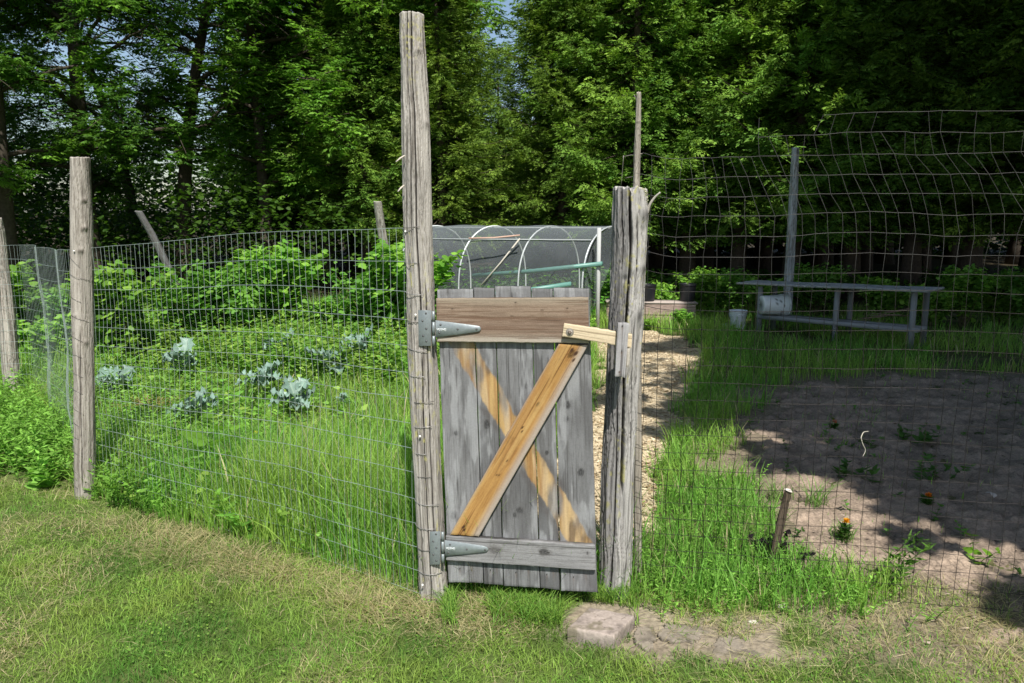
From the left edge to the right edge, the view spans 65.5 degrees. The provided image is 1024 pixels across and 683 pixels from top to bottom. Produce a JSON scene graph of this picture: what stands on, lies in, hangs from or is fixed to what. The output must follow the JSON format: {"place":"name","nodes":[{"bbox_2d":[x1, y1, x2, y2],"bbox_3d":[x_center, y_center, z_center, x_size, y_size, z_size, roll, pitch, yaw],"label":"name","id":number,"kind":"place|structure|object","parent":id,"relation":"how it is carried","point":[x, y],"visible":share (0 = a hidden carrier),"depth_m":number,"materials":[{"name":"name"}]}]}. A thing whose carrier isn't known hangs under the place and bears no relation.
{"place":"outdoors","nodes":[
{"label":"outdoors","id":0,"kind":"place"},
{"bbox_2d":[3,0,545,212],"label":"sky","id":1,"kind":"structure","parent":0,"point":[508,7],"materials":[{"name":"blue"}]},
{"bbox_2d":[0,213,1023,682],"bbox_3d":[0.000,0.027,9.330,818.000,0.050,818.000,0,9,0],"label":"ground","id":2,"kind":"structure","parent":0,"point":[762,641],"depth_m":3.12,"materials":[{"name":"green plant"}]},
{"bbox_2d":[0,218,21,397],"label":"fence post","id":3,"kind":"object","parent":2,"relation":"on","point":[7,337],"visible":0.8,"depth_m":6.22,"materials":[{"name":"grey wood"}]},
{"bbox_2d":[9,259,39,305],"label":"bramble bush","id":4,"kind":"object","parent":2,"relation":"on","point":[21,280],"visible":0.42,"depth_m":8.00,"materials":[{"name":"green plant"}]},
{"bbox_2d":[0,11,63,200],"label":"leafy tree","id":5,"kind":"object","parent":2,"relation":"on","point":[21,136],"visible":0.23,"depth_m":19.03,"materials":[{"name":"green plant"}]},
{"bbox_2d":[0,8,71,158],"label":"leafy tree","id":6,"kind":"object","parent":2,"relation":"on","point":[58,100],"visible":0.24,"depth_m":15.34,"materials":[{"name":"green plant"}]},
{"bbox_2d":[14,280,60,325],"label":"bramble bush","id":7,"kind":"object","parent":2,"relation":"on","point":[24,310],"visible":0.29,"depth_m":8.84,"materials":[{"name":"green plant"}]},
{"bbox_2d":[24,456,56,490],"bbox_3d":[-2.657,0.747,4.470,0.205,0.178,0.238,0,9,0],"label":"burdock","id":8,"kind":"object","parent":2,"relation":"on","point":[39,481],"visible":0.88,"depth_m":4.45,"materials":[{"name":"green plant"}]},
{"bbox_2d":[16,312,71,361],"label":"bramble bush","id":9,"kind":"object","parent":2,"relation":"on","point":[52,338],"visible":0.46,"depth_m":7.55,"materials":[{"name":"green plant"}]},
{"bbox_2d":[29,282,70,321],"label":"bramble bush","id":10,"kind":"object","parent":2,"relation":"on","point":[66,304],"visible":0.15,"depth_m":8.53,"materials":[{"name":"green plant"}]},
{"bbox_2d":[69,157,96,499],"bbox_3d":[-2.268,-0.004,4.201,0.237,1.896,0.116,0,9,0],"label":"fence post","id":11,"kind":"object","parent":2,"relation":"on","point":[81,272],"visible":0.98,"depth_m":4.15,"materials":[{"name":"grey wood"}]},
{"bbox_2d":[15,80,162,266],"bbox_3d":[-11.497,-4.657,21.724,3.354,5.300,3.362,0,9,-3],"label":"leafy tree","id":12,"kind":"object","parent":2,"relation":"on","point":[103,203],"visible":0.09,"depth_m":21.48,"materials":[{"name":"green plant"}]},
{"bbox_2d":[0,0,204,277],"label":"leafy tree","id":13,"kind":"object","parent":2,"relation":"on","point":[91,107],"visible":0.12,"depth_m":17.37,"materials":[{"name":"green plant"}]},
{"bbox_2d":[95,364,135,404],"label":"kale plant","id":14,"kind":"object","parent":2,"relation":"on","point":[108,378],"visible":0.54,"depth_m":6.29,"materials":[{"name":"green plant"}]},
{"bbox_2d":[60,259,175,363],"bbox_3d":[-3.855,-0.242,7.711,1.070,1.102,1.051,0,9,0],"label":"bramble bush","id":15,"kind":"object","parent":2,"relation":"on","point":[127,298],"visible":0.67,"depth_m":7.53,"materials":[{"name":"green plant"}]},
{"bbox_2d":[0,0,247,298],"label":"leafy tree","id":16,"kind":"object","parent":2,"relation":"on","point":[7,212],"visible":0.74,"depth_m":12.32,"materials":[{"name":"green plant"}]},
{"bbox_2d":[0,0,286,271],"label":"leafy tree","id":17,"kind":"object","parent":2,"relation":"on","point":[72,32],"visible":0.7,"depth_m":12.77,"materials":[{"name":"green plant"}]},
{"bbox_2d":[0,338,300,520],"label":"ferny weeds","id":18,"kind":"object","parent":2,"relation":"on","point":[19,424],"visible":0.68,"depth_m":4.87,"materials":[{"name":"green plant"}]},
{"bbox_2d":[135,211,183,291],"bbox_3d":[-4.507,-0.920,10.496,0.113,1.587,0.838,7,12,36],"label":"leaning post","id":19,"kind":"object","parent":2,"relation":"on","point":[158,247],"visible":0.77,"depth_m":10.25,"materials":[{"name":"grey wood"}]},
{"bbox_2d":[148,280,192,339],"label":"bramble bush","id":20,"kind":"object","parent":2,"relation":"on","point":[158,306],"visible":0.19,"depth_m":8.92,"materials":[{"name":"green plant"}]},
{"bbox_2d":[161,337,198,379],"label":"kale plant","id":21,"kind":"object","parent":2,"relation":"on","point":[180,355],"visible":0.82,"depth_m":7.01,"materials":[{"name":"green plant"}]},
{"bbox_2d":[15,0,348,284],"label":"leafy tree","id":22,"kind":"object","parent":2,"relation":"on","point":[185,173],"visible":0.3,"depth_m":14.75,"materials":[{"name":"green plant"}]},
{"bbox_2d":[165,387,218,428],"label":"kale plant","id":23,"kind":"object","parent":2,"relation":"on","point":[201,399],"visible":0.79,"depth_m":5.47,"materials":[{"name":"green plant"}]},
{"bbox_2d":[7,110,397,294],"bbox_3d":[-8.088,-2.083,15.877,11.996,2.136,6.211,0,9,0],"label":"undergrowth","id":24,"kind":"object","parent":2,"relation":"on","point":[134,236],"visible":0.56,"depth_m":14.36,"materials":[{"name":"green plant"}]},
{"bbox_2d":[142,256,278,344],"bbox_3d":[-3.278,-0.401,8.708,1.297,1.092,1.218,-9,13,-43],"label":"bramble bush","id":25,"kind":"object","parent":2,"relation":"on","point":[202,300],"visible":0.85,"depth_m":8.60,"materials":[{"name":"green plant"}]},
{"bbox_2d":[179,407,246,481],"bbox_3d":[-1.682,0.627,4.431,0.352,0.428,0.526,0,9,0],"label":"burdock","id":26,"kind":"object","parent":2,"relation":"on","point":[198,438],"visible":0.59,"depth_m":4.47,"materials":[{"name":"green plant"}]},
{"bbox_2d":[20,0,445,254],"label":"leafy tree","id":27,"kind":"object","parent":2,"relation":"on","point":[297,110],"visible":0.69,"depth_m":14.07,"materials":[{"name":"green plant"}]},
{"bbox_2d":[29,367,442,538],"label":"broad weeds","id":28,"kind":"object","parent":2,"relation":"on","point":[189,384],"visible":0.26,"depth_m":5.06,"materials":[{"name":"green plant"}]},
{"bbox_2d":[235,359,282,399],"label":"kale plant","id":29,"kind":"object","parent":2,"relation":"on","point":[266,371],"visible":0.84,"depth_m":6.41,"materials":[{"name":"green plant"}]},
{"bbox_2d":[225,239,328,326],"bbox_3d":[-2.749,-0.587,9.380,1.200,1.237,1.180,-2,10,-12],"label":"bramble bush","id":30,"kind":"object","parent":2,"relation":"on","point":[301,277],"visible":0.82,"depth_m":9.16,"materials":[{"name":"green plant"}]},
{"bbox_2d":[0,302,554,391],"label":"garden weeds","id":31,"kind":"object","parent":2,"relation":"on","point":[237,343],"visible":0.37,"depth_m":7.56,"materials":[{"name":"green plant"}]},
{"bbox_2d":[8,340,560,577],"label":"garden weeds","id":32,"kind":"object","parent":2,"relation":"on","point":[286,373],"visible":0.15,"depth_m":6.18,"materials":[{"name":"green plant"}]},
{"bbox_2d":[203,0,368,269],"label":"cedar tree","id":33,"kind":"object","parent":2,"relation":"on","point":[298,211],"visible":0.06,"depth_m":17.62,"materials":[{"name":"green plant"}]},
{"bbox_2d":[268,375,315,420],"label":"kale plant","id":34,"kind":"object","parent":2,"relation":"on","point":[301,387],"visible":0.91,"depth_m":5.82,"materials":[{"name":"green plant"}]},
{"bbox_2d":[120,0,508,288],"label":"leafy tree","id":35,"kind":"object","parent":2,"relation":"on","point":[231,108],"visible":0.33,"depth_m":14.46,"materials":[{"name":"green plant"}]},
{"bbox_2d":[304,346,351,374],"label":"kale plant","id":36,"kind":"object","parent":2,"relation":"on","point":[327,355],"visible":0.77,"depth_m":7.18,"materials":[{"name":"green plant"}]},
{"bbox_2d":[310,296,363,333],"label":"bramble bush","id":37,"kind":"object","parent":2,"relation":"on","point":[321,304],"visible":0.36,"depth_m":9.24,"materials":[{"name":"green plant"}]},
{"bbox_2d":[0,289,695,598],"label":"tall grass","id":38,"kind":"structure","parent":2,"relation":"on","point":[385,501],"depth_m":4.02,"materials":[{"name":"green plant"}]},
{"bbox_2d":[261,0,453,279],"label":"cedar tree","id":39,"kind":"object","parent":2,"relation":"on","point":[364,154],"visible":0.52,"depth_m":14.47,"materials":[{"name":"green plant"}]},
{"bbox_2d":[320,261,398,335],"bbox_3d":[-1.502,-0.415,9.014,1.137,1.019,1.210,6,11,34],"label":"bramble bush","id":40,"kind":"object","parent":2,"relation":"on","point":[366,311],"visible":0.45,"depth_m":8.83,"materials":[{"name":"green plant"}]},
{"bbox_2d":[199,0,529,243],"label":"leafy tree","id":41,"kind":"object","parent":2,"relation":"on","point":[488,8],"visible":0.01,"depth_m":20.67,"materials":[{"name":"green plant"}]},
{"bbox_2d":[373,201,388,279],"bbox_3d":[-1.519,-0.861,9.789,0.117,1.701,0.527,4,10,22],"label":"leaning post","id":42,"kind":"object","parent":2,"relation":"on","point":[379,215],"visible":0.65,"depth_m":9.51,"materials":[{"name":"grey wood"}]},
{"bbox_2d":[353,238,466,334],"bbox_3d":[-1.134,-0.533,8.875,1.236,1.296,1.258,-8,12,-40],"label":"bramble bush","id":43,"kind":"object","parent":2,"relation":"on","point":[393,253],"visible":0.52,"depth_m":8.61,"materials":[{"name":"green plant"}]},
{"bbox_2d":[396,11,447,602],"bbox_3d":[-0.340,-0.037,3.065,0.167,2.333,0.135,0,9,0],"label":"gate post","id":44,"kind":"object","parent":2,"relation":"on","point":[415,157],"visible":0.94,"depth_m":3.01,"materials":[{"name":"grey wood"}]},
{"bbox_2d":[0,228,420,593],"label":"wire fence","id":45,"kind":"object","parent":44,"relation":"attached to","point":[66,333],"visible":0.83,"depth_m":3.74,"materials":[{"name":"silver metal"}]},
{"bbox_2d":[418,286,631,591],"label":"wooden gate","id":46,"kind":"structure","parent":44,"relation":"attached to","point":[511,332],"depth_m":3.06,"materials":[{"name":"grey wood"}]},
{"bbox_2d":[338,0,510,230],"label":"cedar tree","id":47,"kind":"object","parent":2,"relation":"on","point":[370,93],"visible":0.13,"depth_m":15.05,"materials":[{"name":"green plant"}]},
{"bbox_2d":[340,7,511,271],"bbox_3d":[-1.985,-6.397,17.911,4.255,9.978,4.736,-1,10,-9],"label":"cedar tree","id":48,"kind":"object","parent":2,"relation":"on","point":[480,17],"depth_m":17.91,"materials":[{"name":"green plant"}]},
{"bbox_2d":[349,0,550,288],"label":"cedar tree","id":49,"kind":"object","parent":2,"relation":"on","point":[466,106],"visible":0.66,"depth_m":14.41,"materials":[{"name":"green plant"}]},
{"bbox_2d":[448,44,554,279],"bbox_3d":[-0.241,-3.762,17.098,2.245,5.042,2.567,-7,12,-35],"label":"cedar tree","id":50,"kind":"object","parent":2,"relation":"on","point":[501,253],"visible":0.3,"depth_m":16.96,"materials":[{"name":"green plant"}]},
{"bbox_2d":[403,225,611,326],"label":"net tunnel","id":51,"kind":"structure","parent":2,"relation":"on","point":[599,229],"depth_m":10.46,"materials":[{"name":"plastic"}]},
{"bbox_2d":[472,261,602,277],"bbox_3d":[0.293,-0.932,10.387,1.936,0.288,0.060,6,11,31],"label":"pipe","id":52,"kind":"object","parent":51,"relation":"attached to","point":[548,269],"visible":0.97,"depth_m":10.31,"materials":[{"name":"plastic"}]},
{"bbox_2d":[0,502,1017,682],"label":"clover","id":53,"kind":"object","parent":2,"relation":"on","point":[129,649],"visible":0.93,"depth_m":2.94,"materials":[{"name":"green plant"}]},
{"bbox_2d":[2,464,1023,682],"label":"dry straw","id":54,"kind":"object","parent":2,"relation":"on","point":[614,603],"visible":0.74,"depth_m":3.03,"materials":[{"name":"beige plant"}]},
{"bbox_2d":[419,571,656,625],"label":"grass tufts","id":55,"kind":"object","parent":2,"relation":"on","point":[538,610],"visible":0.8,"depth_m":3.12,"materials":[{"name":"green plant"}]},
{"bbox_2d":[507,3,632,276],"bbox_3d":[1.443,-6.939,17.971,3.646,11.028,4.393,-2,10,-10],"label":"cedar tree","id":56,"kind":"object","parent":2,"relation":"on","point":[573,258],"visible":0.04,"depth_m":18.01,"materials":[{"name":"green plant"}]},
{"bbox_2d":[484,0,658,287],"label":"cedar tree","id":57,"kind":"object","parent":2,"relation":"on","point":[561,247],"visible":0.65,"depth_m":14.47,"materials":[{"name":"green plant"}]},
{"bbox_2d":[476,0,677,285],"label":"cedar tree","id":58,"kind":"object","parent":2,"relation":"on","point":[582,253],"visible":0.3,"depth_m":14.67,"materials":[{"name":"green plant"}]},
{"bbox_2d":[571,263,610,311],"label":"leafy bush","id":59,"kind":"object","parent":2,"relation":"on","point":[604,285],"visible":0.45,"depth_m":11.51,"materials":[{"name":"green plant"}]},
{"bbox_2d":[567,608,634,650],"bbox_3d":[0.333,1.068,2.964,0.175,0.064,0.218,6,11,31],"label":"paving slab","id":60,"kind":"object","parent":2,"relation":"on","point":[604,626],"depth_m":2.92,"materials":[{"name":"concrete"}]},
{"bbox_2d":[598,185,660,599],"bbox_3d":[0.456,0.270,3.085,0.200,1.721,0.290,0,9,0],"label":"gate post","id":61,"kind":"object","parent":2,"relation":"on","point":[630,211],"visible":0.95,"depth_m":3.10,"materials":[{"name":"grey wood"}]},
{"bbox_2d":[632,110,1023,612],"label":"wire fence","id":62,"kind":"object","parent":61,"relation":"attached to","point":[842,438],"visible":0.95,"depth_m":3.02,"materials":[{"name":"silver metal"}]},
{"bbox_2d":[518,0,744,252],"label":"cedar tree","id":63,"kind":"object","parent":2,"relation":"on","point":[666,36],"visible":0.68,"depth_m":13.84,"materials":[{"name":"green plant"}]},
{"bbox_2d":[621,91,642,580],"bbox_3d":[0.492,0.063,3.236,0.124,2.078,0.049,0,9,0],"label":"pole","id":64,"kind":"object","parent":2,"relation":"on","point":[638,451],"visible":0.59,"depth_m":3.27,"materials":[{"name":"grey wood"}]},
{"bbox_2d":[633,626,656,652],"bbox_3d":[0.488,1.095,2.919,0.090,0.028,0.165,0,9,0],"label":"buried stone","id":65,"kind":"object","parent":2,"relation":"on","point":[647,638],"visible":0.98,"depth_m":2.91,"materials":[{"name":"stone"}]},
{"bbox_2d":[604,299,697,325],"bbox_3d":[1.871,-0.396,10.792,1.229,0.316,0.335,1,9,5],"label":"raised bed edge","id":66,"kind":"object","parent":2,"relation":"on","point":[669,305],"visible":0.27,"depth_m":10.64,"materials":[{"name":"brown wood"}]},
{"bbox_2d":[604,0,727,277],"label":"cedar tree","id":67,"kind":"object","parent":2,"relation":"on","point":[656,261],"visible":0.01,"depth_m":18.25,"materials":[{"name":"green plant"}]},
{"bbox_2d":[657,623,708,643],"bbox_3d":[0.635,1.089,2.952,0.196,0.029,0.137,0,9,0],"label":"buried stone","id":68,"kind":"object","parent":2,"relation":"on","point":[662,634],"visible":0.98,"depth_m":2.94,"materials":[{"name":"stone"}]},
{"bbox_2d":[559,0,812,291],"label":"cedar tree","id":69,"kind":"object","parent":2,"relation":"on","point":[686,263],"visible":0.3,"depth_m":13.93,"materials":[{"name":"green plant"}]},
{"bbox_2d":[672,266,724,318],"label":"leafy bush","id":70,"kind":"object","parent":2,"relation":"on","point":[708,286],"visible":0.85,"depth_m":11.03,"materials":[{"name":"green plant"}]},
{"bbox_2d":[434,114,1009,259],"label":"undergrowth","id":71,"kind":"object","parent":2,"relation":"on","point":[779,247],"visible":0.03,"depth_m":25.76,"materials":[{"name":"green plant"}]},
{"bbox_2d":[664,0,783,271],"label":"cedar tree","id":72,"kind":"object","parent":2,"relation":"on","point":[707,259],"depth_m":18.20,"materials":[{"name":"green plant"}]},
{"bbox_2d":[434,263,1019,309],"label":"undergrowth","id":73,"kind":"object","parent":2,"relation":"on","point":[661,277],"visible":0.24,"depth_m":14.20,"materials":[{"name":"green plant"}]},
{"bbox_2d":[698,266,760,318],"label":"leafy bush","id":74,"kind":"object","parent":2,"relation":"on","point":[731,285],"visible":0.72,"depth_m":11.33,"materials":[{"name":"green plant"}]},
{"bbox_2d":[712,634,764,659],"bbox_3d":[0.828,1.105,2.855,0.214,0.029,0.180,3,10,18],"label":"buried stone","id":75,"kind":"object","parent":2,"relation":"on","point":[720,645],"visible":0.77,"depth_m":2.84,"materials":[{"name":"stone"}]},
{"bbox_2d":[629,0,862,292],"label":"cedar tree","id":76,"kind":"object","parent":2,"relation":"on","point":[737,251],"visible":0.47,"depth_m":13.49,"materials":[{"name":"green plant"}]},
{"bbox_2d":[700,0,844,278],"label":"cedar tree","id":77,"kind":"object","parent":2,"relation":"on","point":[763,261],"visible":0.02,"depth_m":18.23,"materials":[{"name":"green plant"}]},
{"bbox_2d":[769,488,791,569],"bbox_3d":[1.155,0.817,3.437,0.087,0.394,0.035,7,12,38],"label":"stake","id":78,"kind":"object","parent":2,"relation":"on","point":[780,522],"visible":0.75,"depth_m":3.42,"materials":[{"name":"brown wood"}]},
{"bbox_2d":[783,147,798,314],"bbox_3d":[3.937,-1.341,11.232,0.148,2.719,0.138,0,9,0],"label":"pole","id":79,"kind":"object","parent":2,"relation":"on","point":[791,231],"visible":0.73,"depth_m":11.13,"materials":[{"name":"grey wood"}]},
{"bbox_2d":[632,406,958,632],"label":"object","id":80,"kind":"object","parent":2,"relation":"on","point":[668,584],"visible":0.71,"depth_m":3.32,"materials":[{"name":"green plant"}]},
{"bbox_2d":[589,300,1023,619],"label":"tall grass","id":81,"kind":"structure","parent":2,"relation":"on","point":[710,331],"depth_m":5.89,"materials":[{"name":"green plant"}]},
{"bbox_2d":[686,0,953,298],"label":"cedar tree","id":82,"kind":"object","parent":2,"relation":"on","point":[804,71],"visible":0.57,"depth_m":12.93,"materials":[{"name":"green plant"}]},
{"bbox_2d":[793,260,856,314],"bbox_3d":[4.574,-0.810,11.933,1.002,0.844,0.941,8,12,39],"label":"leafy bush","id":83,"kind":"object","parent":2,"relation":"on","point":[819,295],"visible":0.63,"depth_m":11.82,"materials":[{"name":"green plant"}]},
{"bbox_2d":[736,280,944,348],"bbox_3d":[3.858,-0.375,9.613,0.512,0.699,2.320,-9,13,-42],"label":"bench","id":84,"kind":"object","parent":2,"relation":"on","point":[912,326],"visible":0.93,"depth_m":9.38,"materials":[{"name":"grey wood"}]},
{"bbox_2d":[759,293,791,314],"bbox_3d":[3.320,-0.466,10.103,0.340,0.282,0.282,-1,9,-8],"label":"bucket","id":85,"kind":"object","parent":84,"relation":"on","point":[778,304],"visible":0.94,"depth_m":10.00,"materials":[{"name":"plastic"}]},
{"bbox_2d":[768,1,918,278],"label":"cedar tree","id":86,"kind":"object","parent":2,"relation":"on","point":[819,259],"depth_m":17.85,"materials":[{"name":"green plant"}]},
{"bbox_2d":[736,0,1014,297],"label":"cedar tree","id":87,"kind":"object","parent":2,"relation":"on","point":[849,259],"visible":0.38,"depth_m":12.91,"materials":[{"name":"green plant"}]},
{"bbox_2d":[855,274,910,314],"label":"leafy bush","id":88,"kind":"object","parent":2,"relation":"on","point":[873,298],"visible":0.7,"depth_m":11.56,"materials":[{"name":"green plant"}]},
{"bbox_2d":[861,36,933,275],"bbox_3d":[8.228,-6.953,18.051,3.646,11.028,4.393,-5,11,-27],"label":"cedar tree","id":89,"kind":"object","parent":2,"relation":"on","point":[866,260],"depth_m":18.64,"materials":[{"name":"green plant"}]},
{"bbox_2d":[871,529,935,587],"bbox_3d":[1.603,0.918,3.296,0.260,0.224,0.204,0,9,0],"label":"sumac seedling","id":90,"kind":"object","parent":2,"relation":"on","point":[915,548],"visible":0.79,"depth_m":3.29,"materials":[{"name":"green plant"}]},
{"bbox_2d":[802,0,1023,300],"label":"cedar tree","id":91,"kind":"object","parent":2,"relation":"on","point":[908,260],"visible":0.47,"depth_m":12.61,"materials":[{"name":"green plant"}]},
{"bbox_2d":[874,25,959,263],"bbox_3d":[10.499,-8.283,22.531,8.394,12.212,7.080,-9,13,-43],"label":"leafy tree","id":92,"kind":"object","parent":2,"relation":"on","point":[888,259],"depth_m":23.01,"materials":[{"name":"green plant"}]},
{"bbox_2d":[825,0,1023,274],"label":"cedar tree","id":93,"kind":"object","parent":2,"relation":"on","point":[967,238],"visible":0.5,"depth_m":12.47,"materials":[{"name":"green plant"}]},
{"bbox_2d":[893,283,963,325],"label":"leafy bush","id":94,"kind":"object","parent":2,"relation":"on","point":[943,301],"visible":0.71,"depth_m":10.51,"materials":[{"name":"green plant"}]},
{"bbox_2d":[877,0,1023,274],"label":"cedar tree","id":95,"kind":"object","parent":2,"relation":"on","point":[959,127],"visible":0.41,"depth_m":12.38,"materials":[{"name":"green plant"}]},
{"bbox_2d":[935,264,1003,325],"bbox_3d":[6.103,-0.610,10.638,0.830,0.871,0.845,3,10,17],"label":"leafy bush","id":96,"kind":"object","parent":2,"relation":"on","point":[973,282],"visible":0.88,"depth_m":10.52,"materials":[{"name":"green plant"}]},
{"bbox_2d":[976,0,1023,218],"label":"cedar tree","id":97,"kind":"object","parent":2,"relation":"on","point":[1014,79],"visible":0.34,"depth_m":12.05,"materials":[{"name":"green plant"}]},
{"bbox_2d":[978,268,1023,324],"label":"leafy bush","id":98,"kind":"object","parent":2,"relation":"on","point":[1001,304],"visible":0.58,"depth_m":10.75,"materials":[{"name":"green plant"}]},
{"bbox_2d":[999,266,1023,319],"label":"leafy bush","id":99,"kind":"object","parent":2,"relation":"on","point":[1017,299],"visible":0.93,"depth_m":10.55,"materials":[{"name":"green plant"}]},
{"bbox_2d":[536,330,711,563],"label":"path","id":100,"kind":"structure","parent":0,"point":[648,409],"depth_m":6.58,"materials":[{"name":"beige wood"}]},
{"bbox_2d":[691,371,1023,661],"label":"soil","id":101,"kind":"structure","parent":0,"point":[1011,473],"depth_m":4.77,"materials":[{"name":"brown soil"}]},
{"bbox_2d":[747,372,1022,575],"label":"seedlings","id":102,"kind":"object","parent":101,"relation":"on","point":[947,466],"visible":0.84,"depth_m":5.01,"materials":[{"name":"green plant"}]},
{"bbox_2d":[912,452,974,479],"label":"leafy seedling","id":103,"kind":"object","parent":101,"relation":"on","point":[927,457],"visible":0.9,"depth_m":4.61,"materials":[{"name":"green plant"}]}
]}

